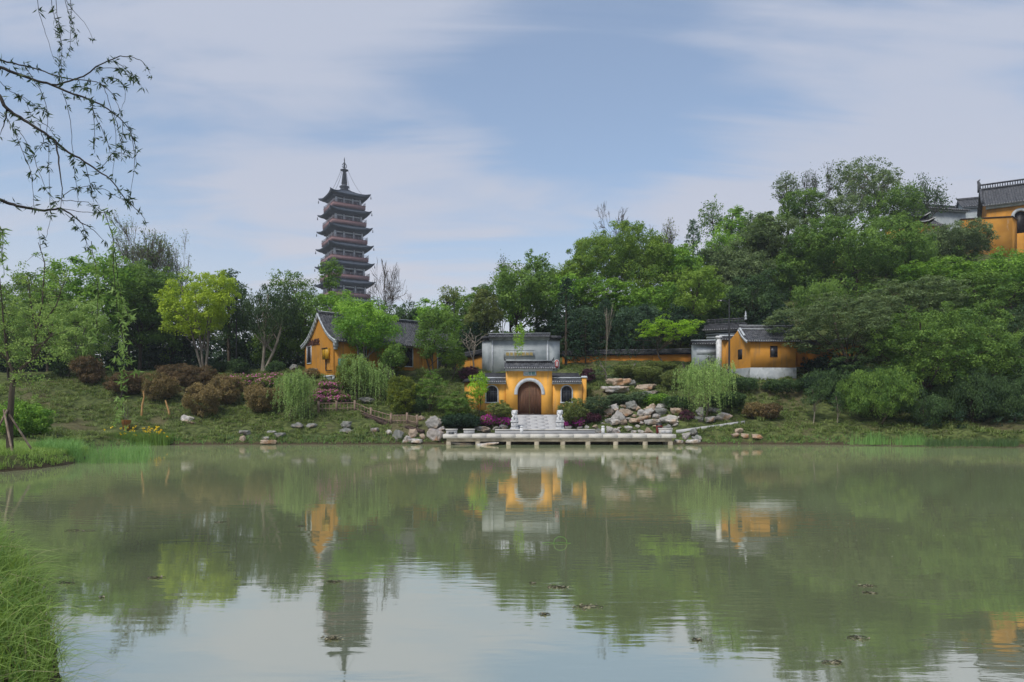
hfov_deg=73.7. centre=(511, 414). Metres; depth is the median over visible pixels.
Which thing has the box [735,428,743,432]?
rock
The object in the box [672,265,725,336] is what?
camphor tree
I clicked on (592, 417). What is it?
purple bush
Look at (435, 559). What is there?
pond water
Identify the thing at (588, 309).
broadleaf tree
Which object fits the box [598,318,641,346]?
broadleaf tree
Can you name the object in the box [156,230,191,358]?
bare tree
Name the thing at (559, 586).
leaf raft
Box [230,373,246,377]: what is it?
azalea bush
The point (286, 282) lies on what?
broadleaf tree
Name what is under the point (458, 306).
broadleaf tree
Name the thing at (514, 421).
stone lion
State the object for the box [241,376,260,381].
azalea bush
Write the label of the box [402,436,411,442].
rock
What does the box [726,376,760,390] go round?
dark bush
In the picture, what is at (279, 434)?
rock
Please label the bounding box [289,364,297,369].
rock
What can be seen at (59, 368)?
round bush
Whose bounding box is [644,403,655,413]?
rock
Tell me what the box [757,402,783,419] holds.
russet bush
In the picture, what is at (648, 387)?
rock
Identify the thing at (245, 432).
rock
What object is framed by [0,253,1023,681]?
ground
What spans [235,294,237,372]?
lamp post
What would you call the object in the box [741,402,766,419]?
russet bush
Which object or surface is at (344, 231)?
pagoda
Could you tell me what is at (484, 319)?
broadleaf tree
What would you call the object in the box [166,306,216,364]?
broadleaf tree
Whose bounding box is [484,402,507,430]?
sapling tree
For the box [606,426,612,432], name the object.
rock
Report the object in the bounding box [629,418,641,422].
rock
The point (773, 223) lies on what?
broadleaf tree
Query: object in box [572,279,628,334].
broadleaf tree
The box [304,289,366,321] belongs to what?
broadleaf tree
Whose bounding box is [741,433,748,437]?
rock
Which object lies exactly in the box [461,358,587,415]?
temple gate
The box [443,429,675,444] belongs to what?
stone terrace
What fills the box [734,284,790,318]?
broadleaf tree
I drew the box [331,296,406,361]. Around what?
broadleaf tree
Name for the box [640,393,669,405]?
green bush
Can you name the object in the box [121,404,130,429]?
plant pot
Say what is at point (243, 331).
broadleaf tree
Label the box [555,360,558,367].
oval sign
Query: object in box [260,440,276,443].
rock
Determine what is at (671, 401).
green bush
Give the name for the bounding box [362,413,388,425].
garden steps
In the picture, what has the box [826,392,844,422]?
sapling tree
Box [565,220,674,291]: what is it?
camphor tree
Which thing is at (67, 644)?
foreground sprigs
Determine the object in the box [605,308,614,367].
bare tree
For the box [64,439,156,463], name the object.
water reeds
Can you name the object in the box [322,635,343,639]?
leaf raft
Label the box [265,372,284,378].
azalea bush
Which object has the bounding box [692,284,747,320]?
broadleaf tree
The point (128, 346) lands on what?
broadleaf tree
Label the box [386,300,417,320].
broadleaf tree
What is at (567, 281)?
juniper tree
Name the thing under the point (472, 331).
broadleaf tree
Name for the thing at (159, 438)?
iris clump
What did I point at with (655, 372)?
green bush
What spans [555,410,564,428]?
stone lion
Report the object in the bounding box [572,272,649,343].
broadleaf tree
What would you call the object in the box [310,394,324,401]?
azalea bush
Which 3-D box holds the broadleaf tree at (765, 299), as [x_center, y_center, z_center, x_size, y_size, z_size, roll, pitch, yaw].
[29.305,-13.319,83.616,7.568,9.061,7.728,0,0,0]
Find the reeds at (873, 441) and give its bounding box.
[773,430,931,444]
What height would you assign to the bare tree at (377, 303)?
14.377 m
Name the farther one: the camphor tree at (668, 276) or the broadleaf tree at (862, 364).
the camphor tree at (668, 276)
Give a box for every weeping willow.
[0,0,153,430]
[265,368,318,420]
[335,353,372,400]
[363,360,394,406]
[670,356,737,416]
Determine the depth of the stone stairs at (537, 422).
63.29 m
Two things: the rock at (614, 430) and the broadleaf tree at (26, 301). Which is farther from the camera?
the broadleaf tree at (26, 301)
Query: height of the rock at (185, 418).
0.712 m
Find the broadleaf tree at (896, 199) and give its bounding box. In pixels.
[860,181,927,230]
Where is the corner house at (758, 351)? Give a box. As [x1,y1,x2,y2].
[725,322,801,379]
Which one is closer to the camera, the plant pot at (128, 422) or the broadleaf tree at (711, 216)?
the plant pot at (128, 422)
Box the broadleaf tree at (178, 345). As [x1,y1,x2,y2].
[131,266,190,364]
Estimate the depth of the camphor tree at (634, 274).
91.10 m
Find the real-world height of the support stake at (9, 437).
2.295 m
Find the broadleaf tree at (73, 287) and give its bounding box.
[31,249,141,362]
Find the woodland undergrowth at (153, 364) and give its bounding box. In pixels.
[0,336,304,371]
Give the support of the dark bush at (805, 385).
on the ground at (824, 411)
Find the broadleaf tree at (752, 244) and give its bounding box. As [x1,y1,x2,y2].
[724,228,782,269]
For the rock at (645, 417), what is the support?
on the ground at (824, 411)
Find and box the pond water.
[0,443,1023,681]
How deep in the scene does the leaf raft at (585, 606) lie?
9.20 m
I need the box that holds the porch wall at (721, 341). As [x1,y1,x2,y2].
[715,335,733,370]
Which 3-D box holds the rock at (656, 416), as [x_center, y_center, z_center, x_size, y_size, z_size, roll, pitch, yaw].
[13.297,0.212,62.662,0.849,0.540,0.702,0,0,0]
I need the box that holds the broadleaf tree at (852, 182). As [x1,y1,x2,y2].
[821,155,905,225]
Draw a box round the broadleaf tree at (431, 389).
[413,369,448,412]
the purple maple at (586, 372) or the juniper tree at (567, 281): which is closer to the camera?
the purple maple at (586, 372)
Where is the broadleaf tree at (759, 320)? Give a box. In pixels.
[745,302,801,329]
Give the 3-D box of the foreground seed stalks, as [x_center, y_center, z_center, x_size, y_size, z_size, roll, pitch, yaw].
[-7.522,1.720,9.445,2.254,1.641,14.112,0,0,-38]
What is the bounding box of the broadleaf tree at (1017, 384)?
[990,373,1023,421]
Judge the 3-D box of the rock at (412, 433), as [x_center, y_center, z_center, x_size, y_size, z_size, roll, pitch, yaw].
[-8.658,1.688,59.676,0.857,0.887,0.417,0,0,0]
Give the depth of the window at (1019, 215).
115.95 m
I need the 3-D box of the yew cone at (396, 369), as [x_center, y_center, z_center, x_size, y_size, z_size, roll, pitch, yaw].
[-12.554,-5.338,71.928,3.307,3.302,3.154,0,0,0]
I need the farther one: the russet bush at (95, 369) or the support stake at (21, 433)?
the russet bush at (95, 369)
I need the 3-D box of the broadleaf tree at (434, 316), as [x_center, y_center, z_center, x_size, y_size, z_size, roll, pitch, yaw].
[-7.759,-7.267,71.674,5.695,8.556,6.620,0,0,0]
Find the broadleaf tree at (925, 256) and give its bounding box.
[879,232,940,274]
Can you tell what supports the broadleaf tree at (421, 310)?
on the ground at (824, 411)
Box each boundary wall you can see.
[458,349,481,368]
[562,348,690,363]
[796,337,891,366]
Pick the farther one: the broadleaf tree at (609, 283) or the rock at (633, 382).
the broadleaf tree at (609, 283)
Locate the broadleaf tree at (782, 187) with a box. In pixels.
[768,172,800,236]
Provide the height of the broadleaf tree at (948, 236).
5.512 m
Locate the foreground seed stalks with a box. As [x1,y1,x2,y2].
[0,518,70,681]
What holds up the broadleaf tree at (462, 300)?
on the ground at (824, 411)
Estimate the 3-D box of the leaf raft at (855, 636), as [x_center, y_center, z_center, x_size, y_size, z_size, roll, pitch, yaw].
[3.979,2.591,7.888,0.302,0.040,0.182,0,0,-31]
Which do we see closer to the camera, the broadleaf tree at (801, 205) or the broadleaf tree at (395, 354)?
the broadleaf tree at (395, 354)
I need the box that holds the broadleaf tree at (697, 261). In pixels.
[662,240,704,303]
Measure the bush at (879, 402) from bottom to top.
5.610 m
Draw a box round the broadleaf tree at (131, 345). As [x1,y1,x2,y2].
[104,318,145,370]
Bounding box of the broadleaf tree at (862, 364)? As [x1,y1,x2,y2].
[823,347,902,409]
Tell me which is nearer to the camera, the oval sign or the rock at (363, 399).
the rock at (363, 399)
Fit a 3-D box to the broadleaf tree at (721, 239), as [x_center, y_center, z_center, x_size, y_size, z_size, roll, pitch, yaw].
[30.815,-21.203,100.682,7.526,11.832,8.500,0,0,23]
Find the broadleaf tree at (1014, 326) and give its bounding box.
[975,305,1023,383]
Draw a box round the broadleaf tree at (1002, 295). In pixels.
[934,271,1023,318]
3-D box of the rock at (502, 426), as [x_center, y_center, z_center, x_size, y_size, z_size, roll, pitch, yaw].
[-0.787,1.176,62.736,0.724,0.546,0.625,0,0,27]
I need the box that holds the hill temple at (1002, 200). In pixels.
[977,178,1023,255]
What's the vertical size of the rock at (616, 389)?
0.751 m
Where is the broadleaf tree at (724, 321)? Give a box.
[705,314,742,335]
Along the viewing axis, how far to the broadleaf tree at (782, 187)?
115.56 m
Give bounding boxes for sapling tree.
[467,372,489,416]
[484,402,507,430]
[513,322,524,359]
[800,383,830,422]
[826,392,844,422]
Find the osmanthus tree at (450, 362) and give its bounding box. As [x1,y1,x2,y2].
[438,346,467,378]
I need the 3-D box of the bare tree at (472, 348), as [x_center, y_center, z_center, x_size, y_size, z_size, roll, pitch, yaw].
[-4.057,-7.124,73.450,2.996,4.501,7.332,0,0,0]
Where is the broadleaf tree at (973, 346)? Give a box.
[864,297,1023,403]
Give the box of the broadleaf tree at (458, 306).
[451,301,479,337]
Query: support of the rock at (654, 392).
on the ground at (824, 411)
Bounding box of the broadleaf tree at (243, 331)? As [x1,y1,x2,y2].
[209,315,256,361]
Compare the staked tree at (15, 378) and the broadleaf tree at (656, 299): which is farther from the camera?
the broadleaf tree at (656, 299)
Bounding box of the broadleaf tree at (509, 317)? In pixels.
[494,276,527,332]
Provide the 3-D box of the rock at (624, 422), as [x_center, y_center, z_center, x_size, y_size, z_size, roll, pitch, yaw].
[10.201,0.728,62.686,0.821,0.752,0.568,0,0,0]
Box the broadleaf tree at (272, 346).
[255,313,307,363]
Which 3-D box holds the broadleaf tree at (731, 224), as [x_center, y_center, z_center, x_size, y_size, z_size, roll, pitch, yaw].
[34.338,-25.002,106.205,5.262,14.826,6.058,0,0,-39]
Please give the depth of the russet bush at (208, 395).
64.03 m
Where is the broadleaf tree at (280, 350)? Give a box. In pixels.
[246,310,301,367]
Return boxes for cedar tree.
[566,316,605,363]
[582,298,635,359]
[618,303,668,359]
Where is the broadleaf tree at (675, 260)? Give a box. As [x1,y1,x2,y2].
[644,244,695,295]
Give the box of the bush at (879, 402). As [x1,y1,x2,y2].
[834,365,923,424]
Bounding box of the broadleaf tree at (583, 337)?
[557,326,604,350]
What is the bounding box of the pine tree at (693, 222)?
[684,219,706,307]
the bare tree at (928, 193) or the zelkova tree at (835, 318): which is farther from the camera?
the bare tree at (928, 193)
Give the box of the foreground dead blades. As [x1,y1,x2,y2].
[0,529,92,681]
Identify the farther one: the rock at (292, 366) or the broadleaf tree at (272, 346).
the broadleaf tree at (272, 346)
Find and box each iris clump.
[104,426,131,438]
[120,425,147,444]
[140,426,176,445]
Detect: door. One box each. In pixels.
[518,382,528,413]
[530,382,540,413]
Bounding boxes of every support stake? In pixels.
[3,409,12,450]
[8,414,35,453]
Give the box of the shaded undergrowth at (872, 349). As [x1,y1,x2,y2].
[797,302,1018,389]
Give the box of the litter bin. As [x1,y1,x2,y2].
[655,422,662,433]
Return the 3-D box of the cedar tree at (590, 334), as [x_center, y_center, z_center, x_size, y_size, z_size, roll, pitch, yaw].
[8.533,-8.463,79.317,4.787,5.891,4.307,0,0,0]
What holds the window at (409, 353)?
in the tea house at (324, 346)
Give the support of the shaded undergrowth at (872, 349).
on the ground at (824, 411)
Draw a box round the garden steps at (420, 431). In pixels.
[405,426,424,433]
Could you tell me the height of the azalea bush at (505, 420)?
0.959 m
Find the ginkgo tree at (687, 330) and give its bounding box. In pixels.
[635,314,704,361]
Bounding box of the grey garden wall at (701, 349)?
[689,340,715,369]
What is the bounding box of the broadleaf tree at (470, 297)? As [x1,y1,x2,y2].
[462,282,504,336]
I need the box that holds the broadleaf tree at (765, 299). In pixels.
[718,267,781,323]
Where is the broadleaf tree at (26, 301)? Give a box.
[11,281,82,371]
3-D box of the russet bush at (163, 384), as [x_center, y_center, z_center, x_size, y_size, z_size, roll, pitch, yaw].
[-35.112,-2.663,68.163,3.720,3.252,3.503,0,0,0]
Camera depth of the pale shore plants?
58.90 m
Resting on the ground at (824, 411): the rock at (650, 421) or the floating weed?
the rock at (650, 421)
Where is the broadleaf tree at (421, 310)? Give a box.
[413,300,461,345]
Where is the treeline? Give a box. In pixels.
[27,271,652,371]
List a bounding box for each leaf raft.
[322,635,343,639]
[548,585,568,587]
[573,603,602,608]
[821,659,841,663]
[847,635,869,639]
[853,584,874,586]
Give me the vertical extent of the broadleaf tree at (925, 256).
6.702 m
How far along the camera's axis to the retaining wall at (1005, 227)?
108.37 m
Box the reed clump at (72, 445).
[22,435,87,461]
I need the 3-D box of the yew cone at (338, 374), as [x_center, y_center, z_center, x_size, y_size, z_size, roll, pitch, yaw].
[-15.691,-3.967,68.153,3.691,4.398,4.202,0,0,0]
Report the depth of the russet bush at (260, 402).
64.50 m
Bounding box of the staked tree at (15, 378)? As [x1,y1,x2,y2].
[0,226,81,450]
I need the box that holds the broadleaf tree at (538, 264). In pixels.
[521,249,556,329]
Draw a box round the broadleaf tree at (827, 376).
[801,366,854,399]
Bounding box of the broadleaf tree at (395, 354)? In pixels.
[375,343,406,378]
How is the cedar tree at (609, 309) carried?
on the ground at (824, 411)
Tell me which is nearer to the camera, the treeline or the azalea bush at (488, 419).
the azalea bush at (488, 419)
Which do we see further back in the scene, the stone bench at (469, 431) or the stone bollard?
the stone bench at (469, 431)
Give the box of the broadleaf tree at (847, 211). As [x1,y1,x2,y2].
[816,192,869,246]
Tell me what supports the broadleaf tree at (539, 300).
on the ground at (824, 411)
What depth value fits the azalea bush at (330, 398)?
66.42 m
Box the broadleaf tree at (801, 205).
[775,187,834,229]
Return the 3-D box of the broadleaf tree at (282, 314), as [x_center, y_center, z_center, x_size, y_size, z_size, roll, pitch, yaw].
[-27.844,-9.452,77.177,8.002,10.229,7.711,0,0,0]
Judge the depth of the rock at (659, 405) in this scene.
64.25 m
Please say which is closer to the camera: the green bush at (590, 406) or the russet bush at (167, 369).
the green bush at (590, 406)
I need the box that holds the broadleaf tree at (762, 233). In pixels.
[741,211,821,285]
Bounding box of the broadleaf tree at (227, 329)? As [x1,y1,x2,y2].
[214,268,251,369]
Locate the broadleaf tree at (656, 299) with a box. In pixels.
[619,281,678,332]
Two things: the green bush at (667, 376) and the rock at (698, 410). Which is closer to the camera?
the rock at (698, 410)
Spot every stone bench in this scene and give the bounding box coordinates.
[446,429,457,433]
[463,429,474,433]
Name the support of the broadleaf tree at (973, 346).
on the ground at (824, 411)
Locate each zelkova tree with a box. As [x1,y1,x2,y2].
[763,291,910,374]
[857,274,971,362]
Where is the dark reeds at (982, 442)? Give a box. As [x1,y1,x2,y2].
[924,436,1018,446]
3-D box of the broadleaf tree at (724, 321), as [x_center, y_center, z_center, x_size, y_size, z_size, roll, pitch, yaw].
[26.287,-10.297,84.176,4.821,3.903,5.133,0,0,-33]
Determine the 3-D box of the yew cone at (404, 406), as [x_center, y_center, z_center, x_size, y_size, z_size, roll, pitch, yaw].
[-10.173,-1.814,64.915,3.756,3.937,3.442,0,0,0]
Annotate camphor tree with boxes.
[152,266,241,371]
[550,254,596,307]
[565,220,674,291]
[620,252,667,293]
[641,261,690,310]
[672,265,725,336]
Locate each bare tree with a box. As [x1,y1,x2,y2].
[106,209,178,361]
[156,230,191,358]
[365,258,414,315]
[371,260,408,312]
[460,328,487,366]
[489,249,516,332]
[594,201,643,290]
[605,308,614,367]
[646,217,678,243]
[794,159,837,208]
[902,172,956,218]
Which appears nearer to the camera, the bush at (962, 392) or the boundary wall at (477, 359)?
the bush at (962, 392)
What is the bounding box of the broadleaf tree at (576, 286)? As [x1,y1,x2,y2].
[548,271,584,318]
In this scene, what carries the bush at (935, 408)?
on the ground at (824, 411)
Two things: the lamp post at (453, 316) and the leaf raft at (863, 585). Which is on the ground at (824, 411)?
the lamp post at (453, 316)
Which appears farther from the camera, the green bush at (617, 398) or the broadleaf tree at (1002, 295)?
the broadleaf tree at (1002, 295)
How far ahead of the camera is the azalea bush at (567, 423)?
62.74 m
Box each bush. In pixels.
[0,397,57,436]
[48,362,69,376]
[68,354,106,383]
[102,369,145,394]
[141,371,181,401]
[155,363,191,382]
[172,364,221,390]
[181,382,222,416]
[206,373,247,403]
[210,361,229,372]
[226,358,249,373]
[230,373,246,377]
[233,379,250,385]
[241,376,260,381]
[243,382,278,412]
[244,373,265,379]
[251,378,273,385]
[259,376,277,382]
[264,360,285,372]
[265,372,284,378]
[271,384,289,401]
[302,367,319,379]
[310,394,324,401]
[313,388,328,395]
[318,380,333,389]
[322,395,337,402]
[327,388,343,395]
[331,381,347,388]
[335,394,350,401]
[409,394,428,414]
[435,391,477,414]
[479,414,498,426]
[492,400,512,418]
[496,417,510,424]
[557,398,588,426]
[564,420,571,427]
[572,417,585,426]
[581,395,611,414]
[584,412,601,423]
[605,393,629,405]
[613,364,638,378]
[619,391,651,403]
[631,365,662,382]
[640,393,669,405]
[645,361,675,368]
[660,368,686,387]
[660,395,691,408]
[678,409,694,420]
[709,391,746,407]
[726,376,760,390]
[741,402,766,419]
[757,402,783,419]
[759,378,803,394]
[798,375,828,393]
[834,365,923,424]
[897,386,956,428]
[925,364,1023,422]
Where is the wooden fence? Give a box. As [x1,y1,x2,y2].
[317,400,417,427]
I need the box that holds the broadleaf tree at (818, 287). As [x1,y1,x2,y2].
[789,277,847,316]
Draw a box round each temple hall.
[886,217,951,242]
[910,204,970,228]
[956,197,977,217]
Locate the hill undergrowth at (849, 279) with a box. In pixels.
[447,238,1023,351]
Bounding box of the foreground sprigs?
[27,616,111,672]
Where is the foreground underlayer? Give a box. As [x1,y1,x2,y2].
[0,539,86,681]
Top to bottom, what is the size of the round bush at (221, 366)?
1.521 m
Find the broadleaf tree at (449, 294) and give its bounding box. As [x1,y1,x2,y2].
[438,285,461,308]
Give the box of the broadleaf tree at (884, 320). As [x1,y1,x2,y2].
[847,304,931,352]
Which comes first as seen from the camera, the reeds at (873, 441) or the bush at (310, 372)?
the reeds at (873, 441)
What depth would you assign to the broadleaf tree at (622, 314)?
82.23 m
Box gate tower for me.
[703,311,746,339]
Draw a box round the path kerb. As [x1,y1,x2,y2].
[676,421,744,432]
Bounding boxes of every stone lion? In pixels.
[510,410,518,428]
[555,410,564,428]
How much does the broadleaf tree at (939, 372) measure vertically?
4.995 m
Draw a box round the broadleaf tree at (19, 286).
[0,267,57,371]
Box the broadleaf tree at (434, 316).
[411,305,463,380]
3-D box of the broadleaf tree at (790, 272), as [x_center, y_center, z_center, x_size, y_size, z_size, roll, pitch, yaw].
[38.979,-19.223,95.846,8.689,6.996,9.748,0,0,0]
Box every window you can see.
[307,346,311,363]
[394,347,412,366]
[437,350,451,368]
[485,385,498,402]
[560,385,572,402]
[738,349,741,359]
[770,346,777,356]
[1011,208,1023,232]
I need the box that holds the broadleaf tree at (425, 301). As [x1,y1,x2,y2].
[413,297,440,311]
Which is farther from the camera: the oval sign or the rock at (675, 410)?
the oval sign
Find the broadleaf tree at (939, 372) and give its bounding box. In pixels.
[924,354,1020,380]
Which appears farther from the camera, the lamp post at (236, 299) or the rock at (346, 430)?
the lamp post at (236, 299)
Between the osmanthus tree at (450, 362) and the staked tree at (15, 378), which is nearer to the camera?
the staked tree at (15, 378)
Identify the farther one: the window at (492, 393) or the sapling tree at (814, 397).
the window at (492, 393)
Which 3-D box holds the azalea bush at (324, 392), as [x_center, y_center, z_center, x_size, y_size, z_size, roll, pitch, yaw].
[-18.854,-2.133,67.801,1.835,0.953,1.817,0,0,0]
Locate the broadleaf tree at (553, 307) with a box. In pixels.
[543,268,572,313]
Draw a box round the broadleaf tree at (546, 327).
[527,310,579,336]
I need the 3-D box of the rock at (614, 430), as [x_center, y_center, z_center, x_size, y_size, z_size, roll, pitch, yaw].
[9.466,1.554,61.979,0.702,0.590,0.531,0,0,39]
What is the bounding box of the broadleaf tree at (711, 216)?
[698,193,724,237]
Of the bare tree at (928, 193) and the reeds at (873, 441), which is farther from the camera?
the bare tree at (928, 193)
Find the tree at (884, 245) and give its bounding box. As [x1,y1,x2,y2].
[782,208,939,287]
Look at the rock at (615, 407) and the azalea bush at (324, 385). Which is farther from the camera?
the azalea bush at (324, 385)
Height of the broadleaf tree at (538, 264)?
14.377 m
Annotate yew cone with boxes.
[336,353,369,393]
[379,350,408,377]
[385,375,422,414]
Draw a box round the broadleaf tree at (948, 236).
[916,229,961,259]
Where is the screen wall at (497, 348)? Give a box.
[479,333,561,372]
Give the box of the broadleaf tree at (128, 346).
[102,260,154,370]
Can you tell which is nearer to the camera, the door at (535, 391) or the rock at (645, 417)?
the rock at (645, 417)
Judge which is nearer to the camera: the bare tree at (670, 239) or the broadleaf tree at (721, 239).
the broadleaf tree at (721, 239)
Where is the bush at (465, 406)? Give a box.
[435,391,477,414]
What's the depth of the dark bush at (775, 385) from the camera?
66.76 m
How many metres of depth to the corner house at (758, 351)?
70.19 m
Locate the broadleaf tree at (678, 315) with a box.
[653,304,706,347]
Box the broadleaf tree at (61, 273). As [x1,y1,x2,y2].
[45,267,77,337]
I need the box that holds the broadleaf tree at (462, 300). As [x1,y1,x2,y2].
[439,286,473,332]
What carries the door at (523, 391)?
in the temple gate
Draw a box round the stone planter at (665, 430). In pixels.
[658,428,672,433]
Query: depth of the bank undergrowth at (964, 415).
59.13 m
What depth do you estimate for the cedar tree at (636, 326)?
81.00 m
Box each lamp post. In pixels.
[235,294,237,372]
[443,301,454,369]
[717,299,730,373]
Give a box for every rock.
[181,415,194,421]
[239,430,250,434]
[239,435,245,441]
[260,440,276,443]
[274,433,285,436]
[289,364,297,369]
[291,422,303,427]
[306,423,316,427]
[339,428,353,432]
[340,421,351,427]
[359,397,375,402]
[392,430,403,440]
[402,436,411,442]
[408,428,417,437]
[411,438,422,442]
[425,416,442,428]
[426,428,443,440]
[451,442,474,444]
[475,426,490,431]
[476,442,498,444]
[499,424,507,428]
[600,386,629,392]
[604,408,613,415]
[605,378,631,385]
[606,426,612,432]
[608,418,620,425]
[609,404,618,412]
[610,410,625,420]
[612,428,620,432]
[619,409,632,415]
[619,419,626,424]
[624,426,632,430]
[625,400,637,410]
[629,380,636,385]
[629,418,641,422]
[635,384,656,390]
[637,409,643,415]
[638,415,650,419]
[643,391,657,393]
[643,408,654,414]
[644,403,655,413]
[644,419,661,424]
[644,427,652,432]
[652,414,660,418]
[655,407,667,414]
[656,403,667,408]
[659,415,678,423]
[670,407,681,414]
[682,432,690,439]
[686,439,700,442]
[689,428,697,434]
[692,435,701,439]
[693,416,703,421]
[696,407,703,417]
[705,416,715,421]
[712,408,721,412]
[715,412,732,419]
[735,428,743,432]
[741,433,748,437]
[751,434,762,438]
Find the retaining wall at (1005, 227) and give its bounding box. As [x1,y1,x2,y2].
[960,216,1017,256]
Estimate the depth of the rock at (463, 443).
57.95 m
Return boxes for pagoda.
[313,157,376,311]
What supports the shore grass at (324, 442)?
on the ground at (824, 411)
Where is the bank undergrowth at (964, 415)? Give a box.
[893,390,1023,428]
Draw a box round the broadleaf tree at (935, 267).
[893,256,989,293]
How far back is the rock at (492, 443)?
56.81 m
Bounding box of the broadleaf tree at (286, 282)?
[266,269,318,363]
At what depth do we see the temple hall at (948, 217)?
132.95 m
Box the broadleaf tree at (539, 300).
[484,259,562,332]
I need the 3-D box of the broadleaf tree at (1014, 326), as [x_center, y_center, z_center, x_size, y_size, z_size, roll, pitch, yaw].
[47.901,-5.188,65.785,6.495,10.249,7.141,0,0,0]
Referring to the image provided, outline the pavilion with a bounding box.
[909,210,935,232]
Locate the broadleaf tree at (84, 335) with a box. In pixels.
[26,297,119,376]
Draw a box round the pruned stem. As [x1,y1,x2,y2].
[141,391,144,415]
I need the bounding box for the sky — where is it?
[0,0,1023,357]
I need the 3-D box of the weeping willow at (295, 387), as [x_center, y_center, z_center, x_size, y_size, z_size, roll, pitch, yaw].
[-20.446,-1.541,63.553,4.888,5.556,4.806,0,0,0]
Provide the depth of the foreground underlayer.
7.12 m
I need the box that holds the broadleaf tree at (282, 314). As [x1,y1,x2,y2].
[227,283,305,370]
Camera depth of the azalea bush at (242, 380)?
71.13 m
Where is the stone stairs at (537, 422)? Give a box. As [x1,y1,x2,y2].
[517,415,557,428]
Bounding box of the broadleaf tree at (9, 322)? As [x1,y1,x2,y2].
[0,287,19,350]
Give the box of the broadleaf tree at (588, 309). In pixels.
[549,303,612,343]
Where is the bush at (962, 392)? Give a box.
[925,364,1023,422]
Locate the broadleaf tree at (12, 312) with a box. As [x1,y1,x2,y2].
[0,288,41,380]
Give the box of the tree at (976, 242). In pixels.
[909,216,998,262]
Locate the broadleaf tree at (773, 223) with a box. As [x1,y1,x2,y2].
[738,214,788,264]
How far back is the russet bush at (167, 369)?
71.81 m
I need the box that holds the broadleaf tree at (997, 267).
[956,256,1019,286]
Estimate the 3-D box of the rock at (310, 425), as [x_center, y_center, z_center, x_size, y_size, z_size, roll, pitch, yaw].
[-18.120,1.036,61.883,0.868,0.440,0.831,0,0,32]
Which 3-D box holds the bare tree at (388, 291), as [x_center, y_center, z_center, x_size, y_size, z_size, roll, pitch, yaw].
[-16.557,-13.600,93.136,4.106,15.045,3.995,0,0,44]
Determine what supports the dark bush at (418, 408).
on the ground at (824, 411)
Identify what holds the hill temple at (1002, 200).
on the ground at (824, 411)
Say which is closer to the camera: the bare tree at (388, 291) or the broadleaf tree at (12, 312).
the broadleaf tree at (12, 312)
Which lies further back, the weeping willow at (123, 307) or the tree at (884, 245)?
the tree at (884, 245)
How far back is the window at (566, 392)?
66.34 m
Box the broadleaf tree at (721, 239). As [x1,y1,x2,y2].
[696,225,746,267]
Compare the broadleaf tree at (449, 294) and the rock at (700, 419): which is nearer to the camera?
the rock at (700, 419)
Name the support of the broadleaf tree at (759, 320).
on the ground at (824, 411)
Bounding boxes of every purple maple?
[456,366,480,379]
[580,368,596,381]
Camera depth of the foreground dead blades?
7.15 m
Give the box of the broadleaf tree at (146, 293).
[100,259,177,370]
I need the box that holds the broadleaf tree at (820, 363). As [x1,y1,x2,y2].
[800,353,859,374]
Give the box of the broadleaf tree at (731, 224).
[713,204,748,245]
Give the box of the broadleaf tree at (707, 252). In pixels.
[699,238,758,283]
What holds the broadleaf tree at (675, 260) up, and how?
on the ground at (824, 411)
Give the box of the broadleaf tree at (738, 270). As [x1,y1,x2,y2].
[709,250,777,290]
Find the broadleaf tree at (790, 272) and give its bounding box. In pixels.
[762,249,825,297]
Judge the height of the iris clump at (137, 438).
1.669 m
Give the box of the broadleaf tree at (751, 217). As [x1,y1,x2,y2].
[736,210,773,268]
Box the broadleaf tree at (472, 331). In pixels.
[456,321,487,351]
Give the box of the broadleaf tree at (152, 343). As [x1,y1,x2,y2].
[130,322,176,367]
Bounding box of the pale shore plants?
[217,432,430,443]
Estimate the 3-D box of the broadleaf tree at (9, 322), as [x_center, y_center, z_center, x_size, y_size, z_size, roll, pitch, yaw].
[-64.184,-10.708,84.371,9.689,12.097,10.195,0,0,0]
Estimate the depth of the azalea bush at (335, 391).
67.34 m
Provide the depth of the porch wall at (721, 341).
73.44 m
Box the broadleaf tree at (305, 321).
[281,291,326,365]
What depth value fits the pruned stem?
64.34 m
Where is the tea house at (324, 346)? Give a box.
[300,308,458,379]
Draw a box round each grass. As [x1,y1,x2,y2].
[0,342,1023,443]
[0,438,89,469]
[0,504,138,681]
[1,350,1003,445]
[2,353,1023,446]
[124,433,972,443]
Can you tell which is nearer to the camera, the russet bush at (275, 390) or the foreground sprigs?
the foreground sprigs
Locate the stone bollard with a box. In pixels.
[601,426,604,433]
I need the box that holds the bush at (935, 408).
[897,386,956,428]
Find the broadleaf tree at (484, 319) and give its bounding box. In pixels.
[462,286,505,337]
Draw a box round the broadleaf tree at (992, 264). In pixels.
[978,246,1023,312]
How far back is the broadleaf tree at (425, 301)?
89.53 m
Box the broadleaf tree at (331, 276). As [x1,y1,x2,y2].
[317,257,344,297]
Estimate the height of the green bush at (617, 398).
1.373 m
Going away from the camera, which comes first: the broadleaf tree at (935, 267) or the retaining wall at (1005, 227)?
the broadleaf tree at (935, 267)
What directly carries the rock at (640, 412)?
on the ground at (824, 411)
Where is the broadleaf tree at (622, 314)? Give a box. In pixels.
[608,303,665,348]
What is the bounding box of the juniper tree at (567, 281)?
[549,276,586,365]
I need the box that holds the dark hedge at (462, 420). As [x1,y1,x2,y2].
[438,413,481,428]
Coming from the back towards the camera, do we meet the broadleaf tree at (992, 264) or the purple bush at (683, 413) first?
the broadleaf tree at (992, 264)
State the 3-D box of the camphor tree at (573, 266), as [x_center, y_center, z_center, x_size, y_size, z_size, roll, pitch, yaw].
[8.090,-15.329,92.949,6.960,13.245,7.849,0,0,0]
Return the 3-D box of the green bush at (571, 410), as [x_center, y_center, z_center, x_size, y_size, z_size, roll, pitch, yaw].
[5.692,-0.134,63.158,3.165,2.858,3.069,0,0,0]

